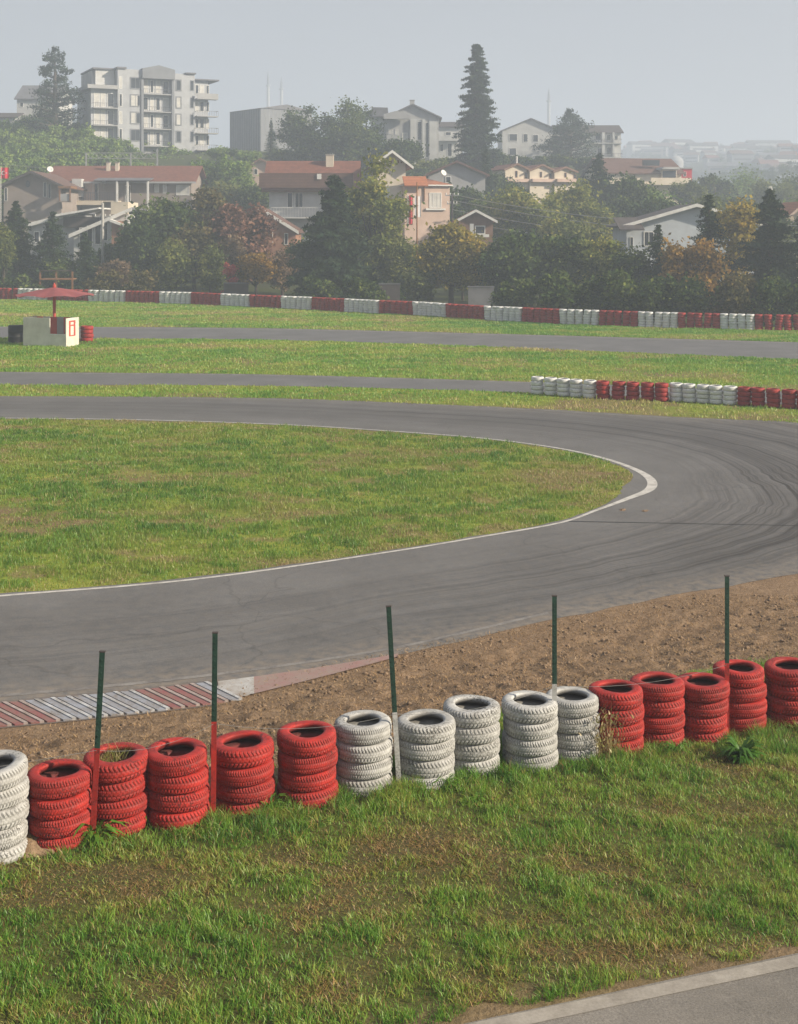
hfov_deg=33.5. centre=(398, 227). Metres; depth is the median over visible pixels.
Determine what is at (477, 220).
garden house
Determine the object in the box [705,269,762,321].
shrub
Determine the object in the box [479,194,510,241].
leafy tree
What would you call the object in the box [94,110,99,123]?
window
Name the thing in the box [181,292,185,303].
tyre stack
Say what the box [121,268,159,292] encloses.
shrub
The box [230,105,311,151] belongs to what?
warehouse
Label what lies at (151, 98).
window
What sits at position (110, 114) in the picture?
window
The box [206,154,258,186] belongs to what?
leafy tree
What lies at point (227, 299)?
tyre stack
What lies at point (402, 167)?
house
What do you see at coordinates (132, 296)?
tyre stack
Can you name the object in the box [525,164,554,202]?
row house
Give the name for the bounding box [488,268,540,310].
shrub
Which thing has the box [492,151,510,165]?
leafy tree
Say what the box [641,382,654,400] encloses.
tyre stack
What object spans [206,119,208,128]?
window
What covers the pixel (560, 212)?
power line
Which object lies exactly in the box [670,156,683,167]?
domed building
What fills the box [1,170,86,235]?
house
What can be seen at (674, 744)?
weed
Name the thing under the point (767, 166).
distant house
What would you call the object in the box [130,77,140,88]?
window
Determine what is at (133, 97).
window
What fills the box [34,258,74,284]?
leafy tree
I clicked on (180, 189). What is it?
window
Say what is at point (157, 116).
window
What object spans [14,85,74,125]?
house
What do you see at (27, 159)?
hillside tree
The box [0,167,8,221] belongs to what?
flag
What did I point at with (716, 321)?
tyre stack
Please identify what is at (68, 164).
hillside tree
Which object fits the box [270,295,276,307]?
tyre stack
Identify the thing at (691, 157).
distant house
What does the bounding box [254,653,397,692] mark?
flat kerb
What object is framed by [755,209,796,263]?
leafy tree
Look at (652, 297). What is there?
shrub
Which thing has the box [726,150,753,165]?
distant house
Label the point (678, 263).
autumn tree
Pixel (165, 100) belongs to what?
window
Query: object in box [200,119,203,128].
window
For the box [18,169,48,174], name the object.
hillside tree
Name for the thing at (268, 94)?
minaret
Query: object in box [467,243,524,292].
leafy tree
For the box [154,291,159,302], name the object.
tyre stack
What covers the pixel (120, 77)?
window
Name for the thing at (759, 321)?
tyre stack
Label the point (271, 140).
spruce tree
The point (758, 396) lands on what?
tyre stack
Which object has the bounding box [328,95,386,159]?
pine tree
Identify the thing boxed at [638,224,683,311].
spruce tree
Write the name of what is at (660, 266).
leafy tree
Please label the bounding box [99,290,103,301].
tyre stack
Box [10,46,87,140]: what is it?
cedar tree
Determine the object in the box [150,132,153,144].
window
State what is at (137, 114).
window
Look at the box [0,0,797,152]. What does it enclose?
sky
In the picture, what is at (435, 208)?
house
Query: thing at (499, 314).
tyre stack
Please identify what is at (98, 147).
hillside tree
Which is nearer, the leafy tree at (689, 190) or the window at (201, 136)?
the leafy tree at (689, 190)
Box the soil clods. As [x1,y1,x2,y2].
[0,594,797,790]
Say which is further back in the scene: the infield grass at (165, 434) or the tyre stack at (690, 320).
the tyre stack at (690, 320)
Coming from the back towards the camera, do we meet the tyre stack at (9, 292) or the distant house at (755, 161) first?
the distant house at (755, 161)
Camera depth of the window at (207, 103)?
270.90 m
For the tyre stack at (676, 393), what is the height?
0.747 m
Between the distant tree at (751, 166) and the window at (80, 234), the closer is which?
the window at (80, 234)
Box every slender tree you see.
[151,236,196,291]
[195,242,229,292]
[643,184,686,204]
[704,193,760,278]
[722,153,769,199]
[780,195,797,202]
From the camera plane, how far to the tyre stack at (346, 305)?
113.17 m
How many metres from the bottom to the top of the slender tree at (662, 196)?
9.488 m
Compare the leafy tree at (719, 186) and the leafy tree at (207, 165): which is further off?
the leafy tree at (719, 186)
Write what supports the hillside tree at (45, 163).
on the ground at (780, 586)
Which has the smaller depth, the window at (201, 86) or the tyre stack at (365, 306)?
the tyre stack at (365, 306)
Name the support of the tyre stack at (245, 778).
on the ground at (780, 586)
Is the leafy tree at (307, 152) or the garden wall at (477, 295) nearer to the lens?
the garden wall at (477, 295)
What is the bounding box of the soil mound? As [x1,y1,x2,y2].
[22,831,54,857]
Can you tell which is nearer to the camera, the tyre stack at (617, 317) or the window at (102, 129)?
the tyre stack at (617, 317)
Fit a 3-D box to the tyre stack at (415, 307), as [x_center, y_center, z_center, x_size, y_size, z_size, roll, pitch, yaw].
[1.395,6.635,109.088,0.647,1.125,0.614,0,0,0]
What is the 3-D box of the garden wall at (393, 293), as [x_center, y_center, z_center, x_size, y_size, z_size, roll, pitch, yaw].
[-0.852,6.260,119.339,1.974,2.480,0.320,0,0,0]
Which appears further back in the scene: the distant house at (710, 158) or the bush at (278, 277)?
the distant house at (710, 158)
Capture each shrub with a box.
[0,272,45,292]
[81,267,123,294]
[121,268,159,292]
[221,262,239,292]
[289,274,341,300]
[338,274,391,300]
[378,280,405,300]
[393,264,436,301]
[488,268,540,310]
[532,270,581,311]
[572,268,616,317]
[586,265,640,321]
[632,273,684,322]
[662,272,729,317]
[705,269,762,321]
[739,269,793,326]
[773,283,797,322]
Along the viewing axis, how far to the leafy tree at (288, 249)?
141.19 m
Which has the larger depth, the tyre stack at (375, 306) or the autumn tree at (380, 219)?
the autumn tree at (380, 219)
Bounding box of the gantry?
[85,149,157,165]
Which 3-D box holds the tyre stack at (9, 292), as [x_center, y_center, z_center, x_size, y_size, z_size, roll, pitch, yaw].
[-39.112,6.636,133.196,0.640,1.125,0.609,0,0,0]
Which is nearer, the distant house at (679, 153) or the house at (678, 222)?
the house at (678, 222)
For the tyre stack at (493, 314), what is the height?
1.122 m
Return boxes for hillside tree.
[0,118,14,131]
[0,129,19,145]
[0,147,13,159]
[0,149,13,165]
[0,157,14,170]
[1,167,18,181]
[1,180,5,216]
[5,114,34,141]
[7,146,47,162]
[9,159,43,173]
[9,169,24,175]
[18,156,46,170]
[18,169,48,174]
[19,137,49,153]
[27,156,57,172]
[32,124,66,142]
[32,151,60,162]
[41,156,73,170]
[46,120,82,142]
[47,135,72,150]
[51,146,71,161]
[53,144,97,165]
[54,127,76,143]
[59,161,92,165]
[74,122,96,143]
[85,141,110,157]
[95,152,128,165]
[97,136,123,149]
[101,141,129,162]
[114,161,140,165]
[119,138,139,157]
[121,157,144,165]
[124,146,142,156]
[143,161,160,165]
[153,142,178,154]
[175,148,192,154]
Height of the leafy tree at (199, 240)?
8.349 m
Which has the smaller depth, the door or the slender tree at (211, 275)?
the slender tree at (211, 275)
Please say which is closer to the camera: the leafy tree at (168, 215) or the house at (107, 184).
the leafy tree at (168, 215)
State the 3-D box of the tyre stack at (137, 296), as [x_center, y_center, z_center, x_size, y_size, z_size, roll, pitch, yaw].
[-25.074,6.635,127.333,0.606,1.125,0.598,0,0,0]
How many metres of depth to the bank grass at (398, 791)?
12.22 m
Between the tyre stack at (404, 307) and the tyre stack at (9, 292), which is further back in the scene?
the tyre stack at (9, 292)
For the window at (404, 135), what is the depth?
261.99 m
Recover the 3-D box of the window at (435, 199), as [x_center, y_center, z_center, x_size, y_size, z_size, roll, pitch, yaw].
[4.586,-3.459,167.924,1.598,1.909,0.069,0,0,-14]
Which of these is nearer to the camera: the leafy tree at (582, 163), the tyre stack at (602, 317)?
the tyre stack at (602, 317)
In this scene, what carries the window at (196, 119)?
in the apartment block at (157, 107)
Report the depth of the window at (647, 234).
139.96 m
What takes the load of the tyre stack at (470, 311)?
on the ground at (780, 586)
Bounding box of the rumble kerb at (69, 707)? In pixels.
[0,681,241,726]
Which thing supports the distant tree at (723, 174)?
on the ground at (780, 586)
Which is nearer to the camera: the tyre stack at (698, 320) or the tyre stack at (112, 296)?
the tyre stack at (698, 320)
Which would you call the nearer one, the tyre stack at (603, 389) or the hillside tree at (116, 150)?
the tyre stack at (603, 389)
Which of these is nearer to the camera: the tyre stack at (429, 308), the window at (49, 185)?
the tyre stack at (429, 308)
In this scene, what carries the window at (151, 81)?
in the apartment block at (157, 107)
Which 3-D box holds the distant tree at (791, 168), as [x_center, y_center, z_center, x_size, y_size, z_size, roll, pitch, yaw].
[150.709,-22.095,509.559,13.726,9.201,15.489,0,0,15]
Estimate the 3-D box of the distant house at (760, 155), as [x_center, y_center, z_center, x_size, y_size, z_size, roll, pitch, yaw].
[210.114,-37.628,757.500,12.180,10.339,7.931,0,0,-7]
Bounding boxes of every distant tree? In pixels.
[630,150,645,157]
[641,151,658,158]
[690,167,699,178]
[693,173,707,178]
[716,170,737,181]
[731,163,758,179]
[735,162,756,173]
[745,170,776,183]
[759,167,790,180]
[776,159,797,178]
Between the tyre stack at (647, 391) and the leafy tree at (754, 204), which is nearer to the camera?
the tyre stack at (647, 391)
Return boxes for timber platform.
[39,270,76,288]
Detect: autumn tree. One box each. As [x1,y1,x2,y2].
[202,201,282,258]
[215,233,249,283]
[344,147,424,274]
[404,219,490,303]
[408,244,445,301]
[455,236,485,285]
[570,235,633,285]
[655,232,734,296]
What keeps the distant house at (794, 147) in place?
on the ground at (780, 586)
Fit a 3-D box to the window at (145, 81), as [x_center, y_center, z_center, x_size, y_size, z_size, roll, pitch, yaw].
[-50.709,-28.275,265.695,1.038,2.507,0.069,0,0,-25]
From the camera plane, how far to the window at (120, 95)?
262.38 m
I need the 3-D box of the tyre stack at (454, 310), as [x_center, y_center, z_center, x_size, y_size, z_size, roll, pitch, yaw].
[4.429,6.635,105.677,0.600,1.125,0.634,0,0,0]
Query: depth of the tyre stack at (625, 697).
15.70 m
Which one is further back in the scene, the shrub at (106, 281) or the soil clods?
the shrub at (106, 281)
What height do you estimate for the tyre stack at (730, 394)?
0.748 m
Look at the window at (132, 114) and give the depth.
263.47 m
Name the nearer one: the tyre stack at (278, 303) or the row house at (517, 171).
the tyre stack at (278, 303)
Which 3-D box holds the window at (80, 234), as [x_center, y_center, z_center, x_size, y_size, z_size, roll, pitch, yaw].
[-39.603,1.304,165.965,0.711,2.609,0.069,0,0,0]
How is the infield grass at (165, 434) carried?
on the ground at (780, 586)
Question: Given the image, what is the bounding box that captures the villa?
[369,100,441,164]
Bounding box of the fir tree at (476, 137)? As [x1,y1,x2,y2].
[451,43,502,169]
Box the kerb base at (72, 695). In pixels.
[0,679,219,727]
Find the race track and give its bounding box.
[0,396,797,700]
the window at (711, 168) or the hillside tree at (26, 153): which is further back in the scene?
the window at (711, 168)
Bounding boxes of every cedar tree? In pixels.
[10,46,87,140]
[532,108,599,164]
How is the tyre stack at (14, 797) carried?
on the ground at (780, 586)
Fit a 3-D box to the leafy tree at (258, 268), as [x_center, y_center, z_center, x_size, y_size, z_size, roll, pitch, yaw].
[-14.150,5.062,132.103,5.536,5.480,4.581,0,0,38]
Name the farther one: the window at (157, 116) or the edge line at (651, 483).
the window at (157, 116)
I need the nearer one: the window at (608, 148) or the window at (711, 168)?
the window at (608, 148)
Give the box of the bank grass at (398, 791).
[0,651,797,1023]
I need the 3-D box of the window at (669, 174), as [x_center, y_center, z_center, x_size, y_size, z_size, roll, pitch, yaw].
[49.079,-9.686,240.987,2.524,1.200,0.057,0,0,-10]
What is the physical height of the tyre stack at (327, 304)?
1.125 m
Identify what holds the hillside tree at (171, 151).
on the ground at (780, 586)
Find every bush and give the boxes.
[93,258,130,287]
[268,248,301,295]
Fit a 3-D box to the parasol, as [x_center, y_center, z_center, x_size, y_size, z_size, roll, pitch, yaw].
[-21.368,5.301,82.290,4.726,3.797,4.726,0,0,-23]
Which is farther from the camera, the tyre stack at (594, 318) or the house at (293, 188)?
the house at (293, 188)
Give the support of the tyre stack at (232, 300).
on the ground at (780, 586)
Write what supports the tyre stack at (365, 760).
on the ground at (780, 586)
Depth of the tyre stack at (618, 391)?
55.47 m
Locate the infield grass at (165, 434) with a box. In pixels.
[0,416,632,592]
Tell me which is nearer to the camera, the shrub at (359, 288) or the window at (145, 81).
the shrub at (359, 288)
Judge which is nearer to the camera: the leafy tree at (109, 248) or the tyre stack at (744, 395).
the tyre stack at (744, 395)
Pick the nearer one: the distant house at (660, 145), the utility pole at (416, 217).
the utility pole at (416, 217)
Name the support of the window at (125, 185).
in the house at (107, 184)
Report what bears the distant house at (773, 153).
on the ground at (780, 586)
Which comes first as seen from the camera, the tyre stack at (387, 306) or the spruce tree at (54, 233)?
the tyre stack at (387, 306)
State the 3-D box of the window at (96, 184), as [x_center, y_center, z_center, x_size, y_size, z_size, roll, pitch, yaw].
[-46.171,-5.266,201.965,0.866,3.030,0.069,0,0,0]
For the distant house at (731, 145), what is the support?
on the ground at (780, 586)
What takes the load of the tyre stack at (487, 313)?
on the ground at (780, 586)
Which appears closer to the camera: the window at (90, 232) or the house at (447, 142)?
the window at (90, 232)
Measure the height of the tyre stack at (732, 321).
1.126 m
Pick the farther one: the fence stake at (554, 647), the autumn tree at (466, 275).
the autumn tree at (466, 275)
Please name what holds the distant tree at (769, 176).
on the ground at (780, 586)
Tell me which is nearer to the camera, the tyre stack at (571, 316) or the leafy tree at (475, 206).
the tyre stack at (571, 316)
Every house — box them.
[0,113,23,146]
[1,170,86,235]
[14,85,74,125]
[24,207,110,260]
[47,162,207,216]
[69,202,146,265]
[225,208,303,280]
[249,158,266,185]
[259,154,361,241]
[363,150,413,237]
[399,170,452,270]
[424,161,489,203]
[439,122,462,158]
[452,210,497,250]
[489,156,529,190]
[495,118,558,158]
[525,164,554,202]
[551,166,578,194]
[580,158,690,203]
[606,204,762,279]
[623,145,625,157]
[626,141,656,157]
[641,146,663,156]
[651,143,669,155]
[661,139,694,145]
[665,144,678,155]
[669,146,688,158]
[673,150,695,160]
[681,168,692,178]
[683,152,699,164]
[684,142,718,152]
[700,150,716,160]
[702,155,719,171]
[707,162,738,178]
[718,146,725,151]
[720,152,726,158]
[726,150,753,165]
[730,144,755,146]
[731,146,756,149]
[744,140,775,146]
[747,147,769,152]
[750,158,763,167]
[755,152,766,157]
[757,160,779,178]
[762,163,792,178]
[764,155,797,169]
[766,152,779,154]
[774,140,791,143]
[777,143,792,151]
[779,151,797,154]
[780,202,797,267]
[791,145,797,153]
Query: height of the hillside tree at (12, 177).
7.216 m
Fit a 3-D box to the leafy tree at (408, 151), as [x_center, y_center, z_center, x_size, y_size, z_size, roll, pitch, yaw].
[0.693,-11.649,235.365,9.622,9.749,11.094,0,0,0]
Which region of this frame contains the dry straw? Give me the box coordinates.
[0,593,797,784]
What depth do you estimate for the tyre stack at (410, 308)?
109.17 m
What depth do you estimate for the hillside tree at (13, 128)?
263.06 m
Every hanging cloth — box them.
[409,195,412,224]
[415,196,420,216]
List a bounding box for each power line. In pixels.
[453,194,797,225]
[455,210,612,233]
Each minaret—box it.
[266,72,270,106]
[279,76,283,104]
[546,89,551,125]
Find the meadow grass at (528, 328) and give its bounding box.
[0,298,797,422]
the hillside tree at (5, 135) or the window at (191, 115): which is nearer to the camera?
the hillside tree at (5, 135)
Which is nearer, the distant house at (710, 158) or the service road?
the service road
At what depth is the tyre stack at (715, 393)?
54.07 m
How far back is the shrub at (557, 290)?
102.56 m
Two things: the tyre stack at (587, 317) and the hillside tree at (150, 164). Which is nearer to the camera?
the tyre stack at (587, 317)
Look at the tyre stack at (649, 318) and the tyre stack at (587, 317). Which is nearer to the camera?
the tyre stack at (649, 318)
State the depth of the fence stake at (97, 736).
13.12 m
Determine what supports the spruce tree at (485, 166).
on the ground at (780, 586)
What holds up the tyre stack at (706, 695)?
on the ground at (780, 586)
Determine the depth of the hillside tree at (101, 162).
235.13 m
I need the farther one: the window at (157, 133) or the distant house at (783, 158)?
the distant house at (783, 158)
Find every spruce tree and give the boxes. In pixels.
[0,200,40,281]
[0,209,18,293]
[23,211,74,287]
[61,232,101,291]
[262,120,277,159]
[281,174,388,298]
[479,149,497,199]
[582,153,617,207]
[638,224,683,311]
[681,194,737,312]
[722,188,797,315]
[782,220,797,312]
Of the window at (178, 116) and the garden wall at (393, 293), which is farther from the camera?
the window at (178, 116)
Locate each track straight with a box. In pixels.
[0,327,797,358]
[0,372,796,404]
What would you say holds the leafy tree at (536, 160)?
on the ground at (780, 586)
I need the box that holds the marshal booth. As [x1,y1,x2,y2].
[23,316,78,346]
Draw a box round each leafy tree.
[0,223,19,282]
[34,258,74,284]
[90,236,118,264]
[106,213,166,284]
[123,192,217,288]
[161,222,222,291]
[180,184,239,286]
[190,158,217,187]
[202,180,243,206]
[204,145,237,162]
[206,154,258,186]
[229,252,283,299]
[233,181,268,213]
[235,148,262,162]
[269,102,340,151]
[269,147,294,160]
[281,234,309,272]
[290,131,329,160]
[313,108,387,168]
[359,140,386,171]
[371,231,415,281]
[374,235,418,281]
[376,135,429,164]
[406,165,430,178]
[411,155,453,170]
[432,157,455,163]
[448,180,463,220]
[453,285,467,300]
[455,183,492,214]
[461,199,497,245]
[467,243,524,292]
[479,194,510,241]
[480,180,577,245]
[485,225,528,251]
[487,172,517,193]
[490,228,565,306]
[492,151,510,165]
[495,177,534,197]
[505,154,526,163]
[519,156,552,166]
[535,162,616,229]
[536,217,574,241]
[540,225,587,286]
[542,154,572,166]
[552,219,607,247]
[566,199,614,250]
[568,156,593,170]
[599,171,663,206]
[600,194,641,236]
[601,242,654,290]
[622,190,687,216]
[651,254,691,311]
[668,178,712,204]
[688,192,729,210]
[698,171,739,199]
[715,194,753,210]
[739,175,797,204]
[741,195,763,212]
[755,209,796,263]
[776,170,797,200]
[779,214,797,263]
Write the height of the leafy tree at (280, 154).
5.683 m
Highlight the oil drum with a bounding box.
[8,325,22,342]
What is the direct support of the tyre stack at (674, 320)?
on the ground at (780, 586)
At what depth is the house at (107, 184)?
202.00 m
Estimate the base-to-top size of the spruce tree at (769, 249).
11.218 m
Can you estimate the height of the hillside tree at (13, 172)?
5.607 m
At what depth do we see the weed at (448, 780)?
14.53 m
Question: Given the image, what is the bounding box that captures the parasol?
[14,283,93,316]
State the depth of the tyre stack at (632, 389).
55.25 m
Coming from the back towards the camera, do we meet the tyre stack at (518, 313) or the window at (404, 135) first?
the window at (404, 135)
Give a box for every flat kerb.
[218,676,253,696]
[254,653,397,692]
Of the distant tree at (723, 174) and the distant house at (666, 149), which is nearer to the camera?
the distant tree at (723, 174)
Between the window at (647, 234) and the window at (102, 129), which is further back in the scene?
the window at (102, 129)
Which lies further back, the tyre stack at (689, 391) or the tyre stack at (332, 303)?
the tyre stack at (332, 303)
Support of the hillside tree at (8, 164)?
on the ground at (780, 586)
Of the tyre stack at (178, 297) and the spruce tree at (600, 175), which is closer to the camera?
the tyre stack at (178, 297)
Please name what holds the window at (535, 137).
in the house at (520, 139)
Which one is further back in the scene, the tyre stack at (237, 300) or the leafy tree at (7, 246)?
the leafy tree at (7, 246)
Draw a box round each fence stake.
[90,650,105,833]
[210,631,218,818]
[386,605,400,782]
[551,595,556,749]
[724,575,729,731]
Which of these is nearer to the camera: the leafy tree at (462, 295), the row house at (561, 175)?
the leafy tree at (462, 295)
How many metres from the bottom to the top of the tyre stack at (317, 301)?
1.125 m
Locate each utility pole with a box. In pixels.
[95,203,110,264]
[416,182,417,300]
[445,193,458,222]
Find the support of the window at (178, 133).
in the apartment block at (157, 107)
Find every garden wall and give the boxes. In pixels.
[223,282,248,293]
[379,283,400,300]
[467,286,493,308]
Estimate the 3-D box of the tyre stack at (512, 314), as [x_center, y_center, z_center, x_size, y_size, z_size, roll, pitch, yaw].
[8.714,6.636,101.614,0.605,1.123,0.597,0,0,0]
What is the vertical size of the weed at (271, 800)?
0.197 m
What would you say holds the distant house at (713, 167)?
on the ground at (780, 586)
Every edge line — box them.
[0,327,797,343]
[0,372,781,392]
[0,418,656,595]
[0,612,548,696]
[105,397,797,424]
[469,955,797,1023]
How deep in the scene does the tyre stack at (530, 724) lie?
15.18 m
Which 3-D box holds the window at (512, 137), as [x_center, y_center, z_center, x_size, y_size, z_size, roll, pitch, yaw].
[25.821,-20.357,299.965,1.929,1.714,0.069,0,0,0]
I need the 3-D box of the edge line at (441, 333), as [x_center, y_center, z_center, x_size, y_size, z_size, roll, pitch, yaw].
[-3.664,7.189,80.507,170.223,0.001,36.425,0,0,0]
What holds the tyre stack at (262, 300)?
on the ground at (780, 586)
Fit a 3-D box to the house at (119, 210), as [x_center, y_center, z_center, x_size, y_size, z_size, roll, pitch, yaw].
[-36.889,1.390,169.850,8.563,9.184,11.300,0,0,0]
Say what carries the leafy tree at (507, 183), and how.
on the ground at (780, 586)
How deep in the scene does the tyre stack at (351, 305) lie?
112.81 m
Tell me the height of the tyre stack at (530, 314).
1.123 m
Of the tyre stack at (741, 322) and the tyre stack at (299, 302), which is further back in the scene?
the tyre stack at (299, 302)
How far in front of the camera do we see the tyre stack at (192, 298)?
124.31 m
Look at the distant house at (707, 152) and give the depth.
876.99 m
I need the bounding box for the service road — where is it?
[465,953,797,1023]
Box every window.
[4,188,6,200]
[34,231,39,242]
[43,182,46,196]
[48,184,50,197]
[79,228,84,247]
[87,228,92,246]
[93,183,97,200]
[94,92,99,106]
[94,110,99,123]
[94,127,99,136]
[95,224,100,244]
[101,93,104,106]
[101,110,104,123]
[101,128,104,136]
[104,223,107,240]
[107,93,113,106]
[107,110,113,124]
[107,128,113,138]
[119,76,121,88]
[119,94,121,106]
[119,111,121,123]
[119,128,121,138]
[125,185,130,201]
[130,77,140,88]
[130,94,140,106]
[130,111,140,123]
[130,129,140,141]
[136,78,139,87]
[136,113,139,122]
[136,130,139,139]
[144,80,147,92]
[144,97,147,109]
[144,114,147,126]
[144,131,147,143]
[150,80,153,92]
[150,97,153,109]
[150,115,153,127]
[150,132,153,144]
[154,184,158,191]
[156,81,159,92]
[156,98,159,110]
[156,115,159,127]
[156,132,159,144]
[163,81,168,93]
[163,98,168,110]
[163,115,168,127]
[163,132,168,144]
[163,184,166,192]
[176,79,181,90]
[176,96,181,108]
[176,113,181,125]
[176,130,181,142]
[176,185,188,194]
[190,80,193,90]
[190,97,193,107]
[190,114,193,124]
[190,131,193,141]
[195,85,198,93]
[195,101,198,111]
[195,118,198,128]
[195,135,198,144]
[200,85,203,92]
[200,102,203,111]
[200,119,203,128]
[200,135,203,145]
[206,102,208,111]
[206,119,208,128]
[206,136,208,145]
[284,233,287,244]
[287,192,292,206]
[295,192,302,206]
[384,186,389,197]
[402,133,407,140]
[417,121,421,139]
[426,122,428,156]
[429,193,441,207]
[440,144,443,151]
[445,176,450,182]
[447,143,451,155]
[475,226,484,233]
[509,134,517,140]
[509,148,516,154]
[523,134,527,141]
[533,135,537,141]
[607,147,610,154]
[644,231,653,246]
[663,171,675,177]
[693,148,714,149]
[711,168,728,169]
[734,158,750,159]
[756,145,772,146]
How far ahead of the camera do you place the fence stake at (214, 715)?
13.64 m
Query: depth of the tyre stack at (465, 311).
104.59 m
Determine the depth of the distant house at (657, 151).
978.01 m
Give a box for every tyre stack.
[0,750,29,864]
[1,288,6,298]
[6,288,11,298]
[12,288,17,298]
[17,288,22,298]
[22,288,27,299]
[27,288,32,299]
[27,759,91,851]
[77,290,83,300]
[80,325,93,341]
[83,290,88,300]
[83,742,148,837]
[88,290,93,300]
[93,290,98,301]
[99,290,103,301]
[103,290,108,301]
[109,290,114,301]
[115,290,120,301]
[120,290,125,301]
[125,291,130,301]
[130,291,134,301]
[134,291,139,302]
[139,291,144,302]
[144,291,148,302]
[146,737,209,831]
[149,291,154,302]
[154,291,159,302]
[159,291,164,302]
[165,292,170,303]
[170,292,175,303]
[175,292,181,303]
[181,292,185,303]
[186,292,190,303]
[191,292,194,303]
[194,292,199,303]
[199,293,203,304]
[203,293,207,304]
[207,293,211,304]
[210,730,274,814]
[211,293,216,304]
[216,293,220,304]
[220,293,225,305]
[225,294,230,305]
[230,294,234,305]
[234,294,239,305]
[239,294,244,306]
[245,294,249,306]
[249,295,255,306]
[255,295,260,306]
[260,295,265,306]
[265,295,270,306]
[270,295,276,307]
[276,296,280,307]
[276,720,338,809]
[281,296,286,307]
[286,296,290,308]
[290,296,296,308]
[296,296,302,308]
[301,297,306,308]
[306,297,311,309]
[311,297,315,309]
[315,297,320,309]
[320,297,325,310]
[325,298,329,310]
[329,298,335,310]
[334,710,392,796]
[335,298,340,310]
[339,298,345,311]
[344,299,348,311]
[349,299,354,311]
[354,299,358,311]
[359,299,364,312]
[363,299,368,312]
[368,300,372,312]
[373,300,378,313]
[379,300,384,312]
[385,300,390,313]
[390,301,395,313]
[396,301,401,313]
[398,709,455,790]
[401,301,407,314]
[407,301,412,314]
[412,301,417,314]
[417,302,422,314]
[422,302,427,314]
[426,302,433,315]
[432,302,437,316]
[436,303,441,316]
[441,303,445,316]
[443,694,500,776]
[445,303,451,316]
[451,304,457,317]
[457,304,462,317]
[462,304,468,318]
[467,305,473,317]
[473,305,478,318]
[478,305,484,319]
[484,306,490,320]
[491,306,496,320]
[496,306,502,320]
[501,690,558,772]
[503,306,509,320]
[509,307,515,320]
[515,307,521,320]
[521,307,528,321]
[527,308,533,322]
[531,376,543,393]
[533,308,539,321]
[540,308,546,322]
[544,377,556,394]
[546,308,552,323]
[546,686,599,760]
[553,309,559,323]
[557,378,569,395]
[559,309,566,323]
[567,309,574,324]
[569,379,582,396]
[575,309,582,323]
[583,310,590,324]
[583,379,595,397]
[588,679,643,755]
[591,310,598,324]
[596,380,609,398]
[599,310,606,324]
[606,310,613,325]
[611,381,625,399]
[614,311,621,325]
[622,311,630,326]
[626,381,639,399]
[630,311,637,326]
[630,671,684,746]
[638,311,645,326]
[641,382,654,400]
[645,312,653,326]
[654,312,662,327]
[655,382,668,401]
[662,312,669,327]
[669,382,682,401]
[670,312,677,327]
[678,312,685,327]
[678,672,729,744]
[682,383,696,402]
[686,313,694,327]
[694,313,702,327]
[696,384,709,402]
[703,313,711,328]
[709,385,722,403]
[712,313,719,328]
[713,659,766,732]
[720,313,728,328]
[723,385,737,404]
[729,314,736,328]
[737,314,745,329]
[737,386,751,405]
[746,314,753,329]
[751,387,765,406]
[755,314,762,329]
[764,314,772,329]
[764,656,797,727]
[766,388,780,407]
[774,314,783,329]
[781,389,796,408]
[783,314,791,330]
[793,315,797,329]
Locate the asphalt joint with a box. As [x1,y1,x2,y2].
[569,521,797,525]
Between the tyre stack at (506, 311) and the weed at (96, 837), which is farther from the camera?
the tyre stack at (506, 311)
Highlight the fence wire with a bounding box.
[0,665,724,766]
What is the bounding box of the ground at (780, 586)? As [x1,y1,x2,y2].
[0,150,797,1023]
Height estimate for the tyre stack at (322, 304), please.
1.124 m
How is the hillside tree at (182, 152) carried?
on the ground at (780, 586)
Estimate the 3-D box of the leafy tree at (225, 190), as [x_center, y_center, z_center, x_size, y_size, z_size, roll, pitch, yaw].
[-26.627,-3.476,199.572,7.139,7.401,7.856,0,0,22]
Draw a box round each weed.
[72,819,130,847]
[176,823,217,840]
[257,792,286,811]
[298,812,331,827]
[431,773,461,789]
[469,789,485,800]
[661,740,690,752]
[715,736,768,764]
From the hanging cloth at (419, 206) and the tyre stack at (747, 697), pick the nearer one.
the tyre stack at (747, 697)
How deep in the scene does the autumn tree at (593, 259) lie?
116.01 m
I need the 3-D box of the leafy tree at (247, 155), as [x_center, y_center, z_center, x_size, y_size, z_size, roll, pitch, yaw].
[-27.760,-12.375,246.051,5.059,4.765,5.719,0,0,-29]
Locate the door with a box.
[84,183,94,200]
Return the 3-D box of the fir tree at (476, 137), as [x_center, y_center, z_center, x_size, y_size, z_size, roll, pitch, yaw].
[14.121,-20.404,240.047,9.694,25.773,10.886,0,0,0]
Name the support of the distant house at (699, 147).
on the ground at (780, 586)
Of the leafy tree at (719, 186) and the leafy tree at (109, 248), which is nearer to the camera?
the leafy tree at (109, 248)
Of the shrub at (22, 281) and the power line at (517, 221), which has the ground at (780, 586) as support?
the shrub at (22, 281)
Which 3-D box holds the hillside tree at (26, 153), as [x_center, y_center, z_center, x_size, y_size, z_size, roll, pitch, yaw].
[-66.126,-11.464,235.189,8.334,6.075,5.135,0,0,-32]
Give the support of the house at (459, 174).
on the ground at (780, 586)
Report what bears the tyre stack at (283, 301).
on the ground at (780, 586)
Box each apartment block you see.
[72,65,218,153]
[552,125,623,157]
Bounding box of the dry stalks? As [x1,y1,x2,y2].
[579,701,634,761]
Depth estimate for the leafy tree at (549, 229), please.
149.20 m
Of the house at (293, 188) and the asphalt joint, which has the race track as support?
the asphalt joint
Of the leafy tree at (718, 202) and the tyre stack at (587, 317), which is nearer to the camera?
the tyre stack at (587, 317)

